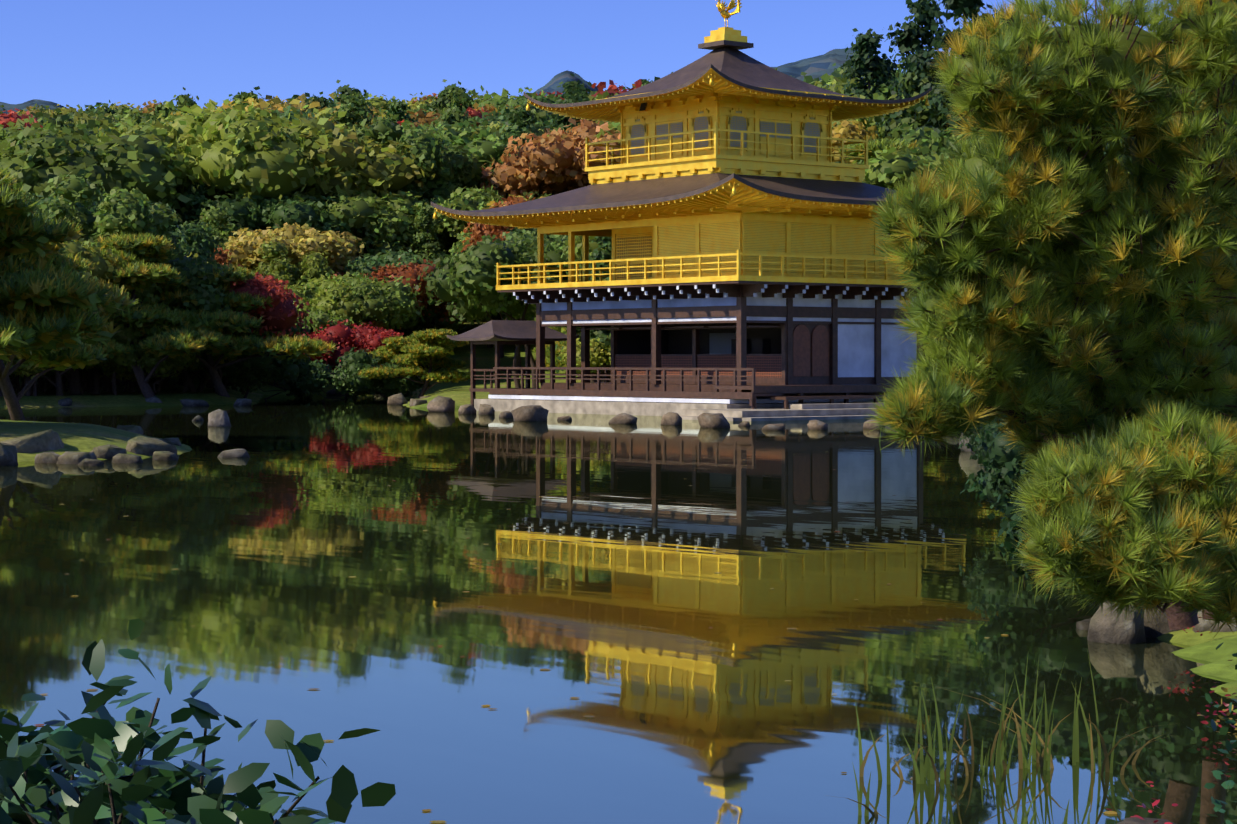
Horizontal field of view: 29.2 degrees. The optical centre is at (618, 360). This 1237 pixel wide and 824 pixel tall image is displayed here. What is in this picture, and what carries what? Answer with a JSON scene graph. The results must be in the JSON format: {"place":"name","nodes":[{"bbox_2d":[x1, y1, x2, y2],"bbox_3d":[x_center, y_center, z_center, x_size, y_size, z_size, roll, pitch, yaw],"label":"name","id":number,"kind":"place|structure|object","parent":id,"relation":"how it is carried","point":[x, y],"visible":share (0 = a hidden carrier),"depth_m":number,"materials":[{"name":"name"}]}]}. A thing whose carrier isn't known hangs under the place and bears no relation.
{"place":"outdoors","nodes":[
{"label":"outdoors","id":0,"kind":"place"},
{"bbox_2d":[0,48,868,113],"bbox_3d":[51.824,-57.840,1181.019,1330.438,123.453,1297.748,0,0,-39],"label":"mountains","id":1,"kind":"structure","parent":0,"point":[819,66],"depth_m":853.00,"materials":[{"name":"green plant"}]},
{"bbox_2d":[0,0,1177,111],"label":"sky","id":2,"kind":"structure","parent":0,"point":[72,53],"materials":[{"name":"blue"}]},
{"bbox_2d":[0,394,1236,823],"bbox_3d":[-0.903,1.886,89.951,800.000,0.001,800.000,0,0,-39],"label":"pond water","id":3,"kind":"structure","parent":0,"point":[632,620],"depth_m":17.07,"materials":[{"name":"blue liquid"}]},
{"bbox_2d":[8,441,1116,822],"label":"floating leaves","id":4,"kind":"object","parent":3,"relation":"on","point":[548,669],"visible":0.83,"depth_m":13.24,"materials":[{"name":"green plant"}]},
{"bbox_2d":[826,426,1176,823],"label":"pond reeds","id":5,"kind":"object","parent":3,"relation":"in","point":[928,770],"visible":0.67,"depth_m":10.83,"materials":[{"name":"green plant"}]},
{"bbox_2d":[0,311,1236,712],"bbox_3d":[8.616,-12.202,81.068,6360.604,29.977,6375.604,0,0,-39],"label":"ground","id":6,"kind":"structure","parent":0,"point":[78,437],"depth_m":97.02,"materials":[{"name":"green plant"}]},
{"bbox_2d":[0,108,42,129],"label":"tree","id":7,"kind":"object","parent":6,"relation":"on","point":[12,116],"depth_m":158.58,"materials":[{"name":"red plant"}]},
{"bbox_2d":[3,356,49,385],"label":"shrub","id":8,"kind":"object","parent":6,"relation":"on","point":[27,371],"visible":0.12,"depth_m":96.73,"materials":[{"name":"green plant"}]},
{"bbox_2d":[0,237,106,396],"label":"tree","id":9,"kind":"object","parent":6,"relation":"on","point":[77,249],"visible":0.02,"depth_m":96.80,"materials":[{"name":"green plant"}]},
{"bbox_2d":[0,241,109,420],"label":"pine tree","id":10,"kind":"object","parent":6,"relation":"on","point":[64,357],"visible":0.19,"depth_m":56.41,"materials":[{"name":"green plant"}]},
{"bbox_2d":[20,106,100,132],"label":"tree","id":11,"kind":"object","parent":6,"relation":"on","point":[61,120],"visible":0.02,"depth_m":173.27,"materials":[{"name":"green plant"}]},
{"bbox_2d":[0,302,122,354],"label":"pine tree","id":12,"kind":"object","parent":6,"relation":"on","point":[62,327],"visible":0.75,"depth_m":49.70,"materials":[{"name":"green plant"}]},
{"bbox_2d":[24,191,100,217],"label":"tree","id":13,"kind":"object","parent":6,"relation":"on","point":[77,204],"visible":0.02,"depth_m":121.91,"materials":[{"name":"green plant"}]},
{"bbox_2d":[0,166,138,361],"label":"pine tree","id":14,"kind":"object","parent":6,"relation":"on","point":[30,282],"visible":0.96,"depth_m":49.40,"materials":[{"name":"green plant"}]},
{"bbox_2d":[12,336,134,395],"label":"pine tree","id":15,"kind":"object","parent":6,"relation":"on","point":[112,347],"visible":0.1,"depth_m":97.66,"materials":[{"name":"green plant"}]},
{"bbox_2d":[24,237,126,395],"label":"tree","id":16,"kind":"object","parent":6,"relation":"on","point":[102,266],"visible":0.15,"depth_m":97.01,"materials":[{"name":"green plant"}]},
{"bbox_2d":[66,100,126,124],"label":"tree","id":17,"kind":"object","parent":6,"relation":"on","point":[108,110],"depth_m":229.92,"materials":[{"name":"green plant"}]},
{"bbox_2d":[0,116,198,216],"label":"tree","id":18,"kind":"object","parent":6,"relation":"on","point":[36,157],"visible":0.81,"depth_m":148.61,"materials":[{"name":"green plant"}]},
{"bbox_2d":[64,106,137,127],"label":"tree","id":19,"kind":"object","parent":6,"relation":"on","point":[85,117],"depth_m":180.46,"materials":[{"name":"green plant"}]},
{"bbox_2d":[33,171,182,394],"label":"tree","id":20,"kind":"object","parent":6,"relation":"on","point":[131,213],"visible":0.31,"depth_m":102.19,"materials":[{"name":"green plant"}]},
{"bbox_2d":[62,240,193,394],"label":"pine tree","id":21,"kind":"object","parent":6,"relation":"on","point":[73,376],"depth_m":100.36,"materials":[{"name":"green plant"}]},
{"bbox_2d":[77,115,180,136],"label":"tree","id":22,"kind":"object","parent":6,"relation":"on","point":[92,123],"depth_m":168.76,"materials":[{"name":"green plant"}]},
{"bbox_2d":[110,105,164,122],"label":"tree","id":23,"kind":"object","parent":6,"relation":"on","point":[124,117],"visible":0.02,"depth_m":215.59,"materials":[{"name":"green plant"}]},
{"bbox_2d":[101,295,177,394],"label":"tree","id":24,"kind":"object","parent":6,"relation":"on","point":[123,336],"visible":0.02,"depth_m":99.56,"materials":[{"name":"green plant"}]},
{"bbox_2d":[100,365,187,383],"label":"shrub","id":25,"kind":"object","parent":6,"relation":"on","point":[127,375],"visible":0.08,"depth_m":104.56,"materials":[{"name":"green plant"}]},
{"bbox_2d":[97,336,198,378],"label":"shrub","id":26,"kind":"object","parent":6,"relation":"on","point":[165,367],"visible":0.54,"depth_m":100.12,"materials":[{"name":"green plant"}]},
{"bbox_2d":[88,336,212,393],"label":"pine tree","id":27,"kind":"object","parent":6,"relation":"on","point":[196,364],"visible":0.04,"depth_m":103.66,"materials":[{"name":"green plant"}]},
{"bbox_2d":[76,230,232,397],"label":"pine tree","id":28,"kind":"object","parent":6,"relation":"on","point":[132,273],"visible":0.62,"depth_m":98.53,"materials":[{"name":"green plant"}]},
{"bbox_2d":[128,247,230,384],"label":"tree","id":29,"kind":"object","parent":6,"relation":"on","point":[205,284],"visible":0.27,"depth_m":102.07,"materials":[{"name":"green plant"}]},
{"bbox_2d":[165,87,198,122],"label":"conifer tree","id":30,"kind":"object","parent":6,"relation":"on","point":[188,101],"visible":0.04,"depth_m":212.64,"materials":[{"name":"green plant"}]},
{"bbox_2d":[149,201,221,381],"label":"tree","id":31,"kind":"object","parent":6,"relation":"on","point":[200,241],"visible":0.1,"depth_m":132.33,"materials":[{"name":"green plant"}]},
{"bbox_2d":[175,182,214,228],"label":"conifer tree","id":32,"kind":"object","parent":6,"relation":"on","point":[196,201],"visible":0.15,"depth_m":153.24,"materials":[{"name":"green plant"}]},
{"bbox_2d":[0,619,395,823],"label":"camellia","id":33,"kind":"object","parent":6,"relation":"on","point":[105,787],"visible":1,"depth_m":2.69,"materials":[{"name":"green plant"}]},
{"bbox_2d":[200,205,249,250],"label":"tree","id":34,"kind":"object","parent":6,"relation":"on","point":[216,217],"visible":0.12,"depth_m":146.36,"materials":[{"name":"green plant"}]},
{"bbox_2d":[93,96,366,226],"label":"tree","id":35,"kind":"object","parent":6,"relation":"on","point":[250,152],"visible":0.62,"depth_m":153.81,"materials":[{"name":"green plant"}]},
{"bbox_2d":[127,262,335,397],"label":"pine tree","id":36,"kind":"object","parent":6,"relation":"on","point":[253,345],"visible":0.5,"depth_m":101.75,"materials":[{"name":"green plant"}]},
{"bbox_2d":[183,327,282,387],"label":"pine tree","id":37,"kind":"object","parent":6,"relation":"on","point":[267,334],"depth_m":107.72,"materials":[{"name":"green plant"}]},
{"bbox_2d":[168,264,312,392],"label":"maple tree","id":38,"kind":"object","parent":6,"relation":"on","point":[282,314],"visible":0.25,"depth_m":104.84,"materials":[{"name":"red plant"}]},
{"bbox_2d":[230,86,263,107],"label":"conifer tree","id":39,"kind":"object","parent":6,"relation":"on","point":[242,97],"visible":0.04,"depth_m":204.63,"materials":[{"name":"green plant"}]},
{"bbox_2d":[208,321,309,397],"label":"pine tree","id":40,"kind":"object","parent":6,"relation":"on","point":[240,367],"visible":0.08,"depth_m":106.83,"materials":[{"name":"green plant"}]},
{"bbox_2d":[209,354,317,400],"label":"shrub","id":41,"kind":"object","parent":6,"relation":"on","point":[301,373],"visible":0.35,"depth_m":108.44,"materials":[{"name":"green plant"}]},
{"bbox_2d":[167,96,382,134],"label":"tree","id":42,"kind":"object","parent":6,"relation":"on","point":[276,100],"visible":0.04,"depth_m":183.09,"materials":[{"name":"green plant"}]},
{"bbox_2d":[195,193,361,238],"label":"tree","id":43,"kind":"object","parent":6,"relation":"on","point":[250,214],"visible":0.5,"depth_m":149.56,"materials":[{"name":"green plant"}]},
{"bbox_2d":[253,240,332,286],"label":"tree","id":44,"kind":"object","parent":6,"relation":"on","point":[313,265],"visible":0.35,"depth_m":137.97,"materials":[{"name":"green plant"}]},
{"bbox_2d":[224,222,365,275],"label":"tree","id":45,"kind":"object","parent":6,"relation":"on","point":[333,246],"visible":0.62,"depth_m":141.35,"materials":[{"name":"yellow plant"}]},
{"bbox_2d":[204,92,389,115],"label":"tree","id":46,"kind":"object","parent":6,"relation":"on","point":[302,97],"depth_m":288.58,"materials":[{"name":"green plant"}]},
{"bbox_2d":[181,114,447,244],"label":"tree","id":47,"kind":"object","parent":6,"relation":"on","point":[383,171],"visible":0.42,"depth_m":155.65,"materials":[{"name":"green plant"}]},
{"bbox_2d":[295,303,363,384],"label":"tree","id":48,"kind":"object","parent":6,"relation":"on","point":[318,317],"visible":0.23,"depth_m":131.32,"materials":[{"name":"green plant"}]},
{"bbox_2d":[278,347,388,397],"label":"shrub","id":49,"kind":"object","parent":6,"relation":"on","point":[324,374],"visible":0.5,"depth_m":117.94,"materials":[{"name":"green plant"}]},
{"bbox_2d":[283,274,394,383],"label":"tree","id":50,"kind":"object","parent":6,"relation":"on","point":[333,291],"visible":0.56,"depth_m":132.73,"materials":[{"name":"green plant"}]},
{"bbox_2d":[301,319,403,394],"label":"maple tree","id":51,"kind":"object","parent":6,"relation":"on","point":[343,338],"visible":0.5,"depth_m":125.67,"materials":[{"name":"red plant"}]},
{"bbox_2d":[328,79,381,113],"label":"conifer tree","id":52,"kind":"object","parent":6,"relation":"on","point":[345,89],"visible":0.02,"depth_m":191.97,"materials":[{"name":"green plant"}]},
{"bbox_2d":[266,191,449,257],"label":"tree","id":53,"kind":"object","parent":6,"relation":"on","point":[387,225],"visible":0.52,"depth_m":151.54,"materials":[{"name":"green plant"}]},
{"bbox_2d":[292,270,424,333],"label":"tree","id":54,"kind":"object","parent":6,"relation":"on","point":[397,299],"visible":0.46,"depth_m":133.81,"materials":[{"name":"green plant"}]},
{"bbox_2d":[329,89,417,259],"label":"conifer tree","id":55,"kind":"object","parent":6,"relation":"on","point":[354,100],"visible":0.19,"depth_m":181.62,"materials":[{"name":"green plant"}]},
{"bbox_2d":[366,93,395,112],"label":"tree","id":56,"kind":"object","parent":6,"relation":"on","point":[378,102],"depth_m":301.35,"materials":[{"name":"green plant"}]},
{"bbox_2d":[340,359,430,398],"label":"shrub","id":57,"kind":"object","parent":6,"relation":"on","point":[387,386],"visible":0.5,"depth_m":116.84,"materials":[{"name":"green plant"}]},
{"bbox_2d":[337,249,444,331],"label":"tree","id":58,"kind":"object","parent":6,"relation":"on","point":[365,265],"visible":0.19,"depth_m":141.10,"materials":[{"name":"green plant"}]},
{"bbox_2d":[326,258,465,332],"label":"maple tree","id":59,"kind":"object","parent":6,"relation":"on","point":[414,271],"visible":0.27,"depth_m":138.79,"materials":[{"name":"red plant"}]},
{"bbox_2d":[365,335,434,396],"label":"pine tree","id":60,"kind":"object","parent":6,"relation":"on","point":[388,351],"visible":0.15,"depth_m":123.94,"materials":[{"name":"green plant"}]},
{"bbox_2d":[384,99,418,125],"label":"conifer tree","id":61,"kind":"object","parent":6,"relation":"on","point":[396,107],"visible":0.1,"depth_m":202.95,"materials":[{"name":"green plant"}]},
{"bbox_2d":[357,328,469,397],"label":"pine tree","id":62,"kind":"object","parent":6,"relation":"on","point":[425,359],"visible":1,"depth_m":115.49,"materials":[{"name":"green plant"}]},
{"bbox_2d":[355,114,478,336],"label":"tree","id":63,"kind":"object","parent":6,"relation":"on","point":[448,167],"visible":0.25,"depth_m":159.84,"materials":[{"name":"green plant"}]},
{"bbox_2d":[402,204,469,334],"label":"conifer tree","id":64,"kind":"object","parent":6,"relation":"on","point":[426,220],"visible":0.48,"depth_m":151.04,"materials":[{"name":"green plant"}]},
{"bbox_2d":[358,120,518,330],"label":"tree","id":65,"kind":"object","parent":6,"relation":"on","point":[484,150],"visible":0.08,"depth_m":166.28,"materials":[{"name":"green plant"}]},
{"bbox_2d":[427,90,452,112],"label":"conifer tree","id":66,"kind":"object","parent":6,"relation":"on","point":[439,102],"visible":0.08,"depth_m":227.72,"materials":[{"name":"green plant"}]},
{"bbox_2d":[415,81,475,254],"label":"conifer tree","id":67,"kind":"object","parent":6,"relation":"on","point":[463,99],"visible":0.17,"depth_m":188.07,"materials":[{"name":"green plant"}]},
{"bbox_2d":[405,102,519,128],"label":"tree","id":68,"kind":"object","parent":6,"relation":"on","point":[426,118],"visible":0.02,"depth_m":213.95,"materials":[{"name":"green plant"}]},
{"bbox_2d":[408,185,550,347],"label":"tree","id":69,"kind":"object","parent":6,"relation":"on","point":[472,198],"visible":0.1,"depth_m":154.13,"materials":[{"name":"green plant"}]},
{"bbox_2d":[415,231,567,387],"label":"tree","id":70,"kind":"object","parent":6,"relation":"on","point":[466,281],"visible":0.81,"depth_m":109.11,"materials":[{"name":"green plant"}]},
{"bbox_2d":[457,190,535,373],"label":"tree","id":71,"kind":"object","parent":6,"relation":"on","point":[478,230],"visible":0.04,"depth_m":140.07,"materials":[{"name":"red plant"}]},
{"bbox_2d":[446,108,553,319],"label":"conifer tree","id":72,"kind":"object","parent":6,"relation":"on","point":[520,120],"visible":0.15,"depth_m":164.58,"materials":[{"name":"green plant"}]},
{"bbox_2d":[443,120,563,316],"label":"tree","id":73,"kind":"object","parent":6,"relation":"on","point":[498,127],"depth_m":174.75,"materials":[{"name":"green plant"}]},
{"bbox_2d":[413,85,597,111],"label":"tree","id":74,"kind":"object","parent":6,"relation":"on","point":[496,99],"depth_m":259.70,"materials":[{"name":"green plant"}]},
{"bbox_2d":[468,105,542,319],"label":"tree","id":75,"kind":"object","parent":6,"relation":"on","point":[495,118],"visible":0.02,"depth_m":181.50,"materials":[{"name":"green plant"}]},
{"bbox_2d":[499,229,547,387],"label":"tree","id":76,"kind":"object","parent":6,"relation":"on","point":[532,362],"depth_m":122.83,"materials":[{"name":"green plant"}]},
{"bbox_2d":[492,97,570,128],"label":"tree","id":77,"kind":"object","parent":6,"relation":"on","point":[542,115],"visible":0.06,"depth_m":200.46,"materials":[{"name":"green plant"}]},
{"bbox_2d":[479,118,620,198],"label":"tree","id":78,"kind":"object","parent":6,"relation":"on","point":[553,162],"visible":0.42,"depth_m":159.48,"materials":[{"name":"brown plant"}]},
{"bbox_2d":[532,235,581,281],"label":"tree","id":79,"kind":"object","parent":6,"relation":"on","point":[554,246],"visible":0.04,"depth_m":107.77,"materials":[{"name":"green plant"}]},
{"bbox_2d":[549,88,595,195],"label":"conifer tree","id":80,"kind":"object","parent":6,"relation":"on","point":[576,96],"visible":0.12,"depth_m":169.62,"materials":[{"name":"green plant"}]},
{"bbox_2d":[554,73,591,103],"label":"conifer tree","id":81,"kind":"object","parent":6,"relation":"on","point":[574,85],"visible":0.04,"depth_m":229.99,"materials":[{"name":"green plant"}]},
{"bbox_2d":[516,79,641,99],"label":"tree","id":82,"kind":"object","parent":6,"relation":"on","point":[611,89],"visible":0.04,"depth_m":268.03,"materials":[{"name":"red plant"}]},
{"bbox_2d":[548,236,611,381],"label":"tree","id":83,"kind":"object","parent":6,"relation":"on","point":[604,254],"visible":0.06,"depth_m":101.84,"materials":[{"name":"green plant"}]},
{"bbox_2d":[557,338,610,374],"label":"shrub","id":84,"kind":"object","parent":6,"relation":"on","point":[597,358],"visible":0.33,"depth_m":99.77,"materials":[{"name":"green plant"}]},
{"bbox_2d":[563,236,608,279],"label":"tree","id":85,"kind":"object","parent":6,"relation":"on","point":[593,245],"depth_m":104.89,"materials":[{"name":"green plant"}]},
{"bbox_2d":[576,327,610,365],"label":"tree","id":86,"kind":"object","parent":6,"relation":"on","point":[605,340],"visible":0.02,"depth_m":100.41,"materials":[{"name":"green plant"}]},
{"bbox_2d":[0,389,1236,823],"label":"garden rocks","id":87,"kind":"object","parent":6,"relation":"on","point":[1118,629],"visible":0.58,"depth_m":45.36,"materials":[{"name":"grey stone"}]},
{"bbox_2d":[431,27,931,420],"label":"pavilion","id":88,"kind":"structure","parent":6,"relation":"on","point":[724,206],"depth_m":83.42,"materials":[{"name":"gold metal"}]},
{"bbox_2d":[715,0,741,26],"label":"phoenix statue","id":89,"kind":"object","parent":88,"relation":"on","point":[724,13],"visible":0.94,"depth_m":86.86,"materials":[{"name":"gold metal"}]},
{"bbox_2d":[832,119,880,163],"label":"tree","id":90,"kind":"object","parent":6,"relation":"on","point":[846,129],"visible":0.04,"depth_m":147.66,"materials":[{"name":"yellow plant"}]},
{"bbox_2d":[814,69,902,95],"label":"tree","id":91,"kind":"object","parent":6,"relation":"on","point":[839,82],"depth_m":209.38,"materials":[{"name":"green plant"}]},
{"bbox_2d":[833,28,899,98],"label":"conifer tree","id":92,"kind":"object","parent":6,"relation":"on","point":[879,68],"visible":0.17,"depth_m":164.76,"materials":[{"name":"green plant"}]},
{"bbox_2d":[832,87,901,139],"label":"tree","id":93,"kind":"object","parent":6,"relation":"on","point":[876,96],"depth_m":153.03,"materials":[{"name":"green plant"}]},
{"bbox_2d":[837,137,928,163],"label":"tree","id":94,"kind":"object","parent":6,"relation":"on","point":[882,145],"visible":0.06,"depth_m":118.80,"materials":[{"name":"green plant"}]},
{"bbox_2d":[832,146,965,190],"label":"tree","id":95,"kind":"object","parent":6,"relation":"on","point":[887,168],"visible":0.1,"depth_m":105.18,"materials":[{"name":"green plant"}]},
{"bbox_2d":[868,0,955,354],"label":"conifer tree","id":96,"kind":"object","parent":6,"relation":"on","point":[907,40],"visible":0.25,"depth_m":149.36,"materials":[{"name":"green plant"}]},
{"bbox_2d":[882,67,949,140],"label":"conifer tree","id":97,"kind":"object","parent":6,"relation":"on","point":[925,114],"visible":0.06,"depth_m":147.66,"materials":[{"name":"green plant"}]},
{"bbox_2d":[854,122,986,164],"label":"tree","id":98,"kind":"object","parent":6,"relation":"on","point":[933,141],"visible":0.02,"depth_m":133.81,"materials":[{"name":"green plant"}]},
{"bbox_2d":[900,0,1008,142],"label":"conifer tree","id":99,"kind":"object","parent":6,"relation":"on","point":[967,8],"visible":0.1,"depth_m":139.55,"materials":[{"name":"green plant"}]},
{"bbox_2d":[958,419,998,466],"bbox_3d":[5.535,1.216,30.050,2.410,1.764,2.535,0,0,0],"label":"shrub","id":100,"kind":"object","parent":6,"relation":"on","point":[977,450],"depth_m":29.75,"materials":[{"name":"green plant"}]},
{"bbox_2d":[961,421,1044,519],"bbox_3d":[4.234,1.307,22.029,2.065,1.512,2.173,0,0,28],"label":"shrub","id":101,"kind":"object","parent":6,"relation":"on","point":[994,482],"visible":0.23,"depth_m":21.77,"materials":[{"name":"green plant"}]},
{"bbox_2d":[992,480,1067,586],"bbox_3d":[3.671,1.386,16.916,1.992,1.386,1.893,0,0,4],"label":"shrub","id":102,"kind":"object","parent":6,"relation":"on","point":[1011,524],"visible":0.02,"depth_m":16.80,"materials":[{"name":"green plant"}]},
{"bbox_2d":[864,0,1236,639],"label":"pine","id":103,"kind":"object","parent":6,"relation":"on","point":[1130,497],"visible":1,"depth_m":11.69,"materials":[{"name":"green plant"}]},
{"bbox_2d":[1106,614,1236,823],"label":"small shrubs","id":104,"kind":"object","parent":6,"relation":"on","point":[1228,784],"visible":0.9,"depth_m":5.53,"materials":[{"name":"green plant"}]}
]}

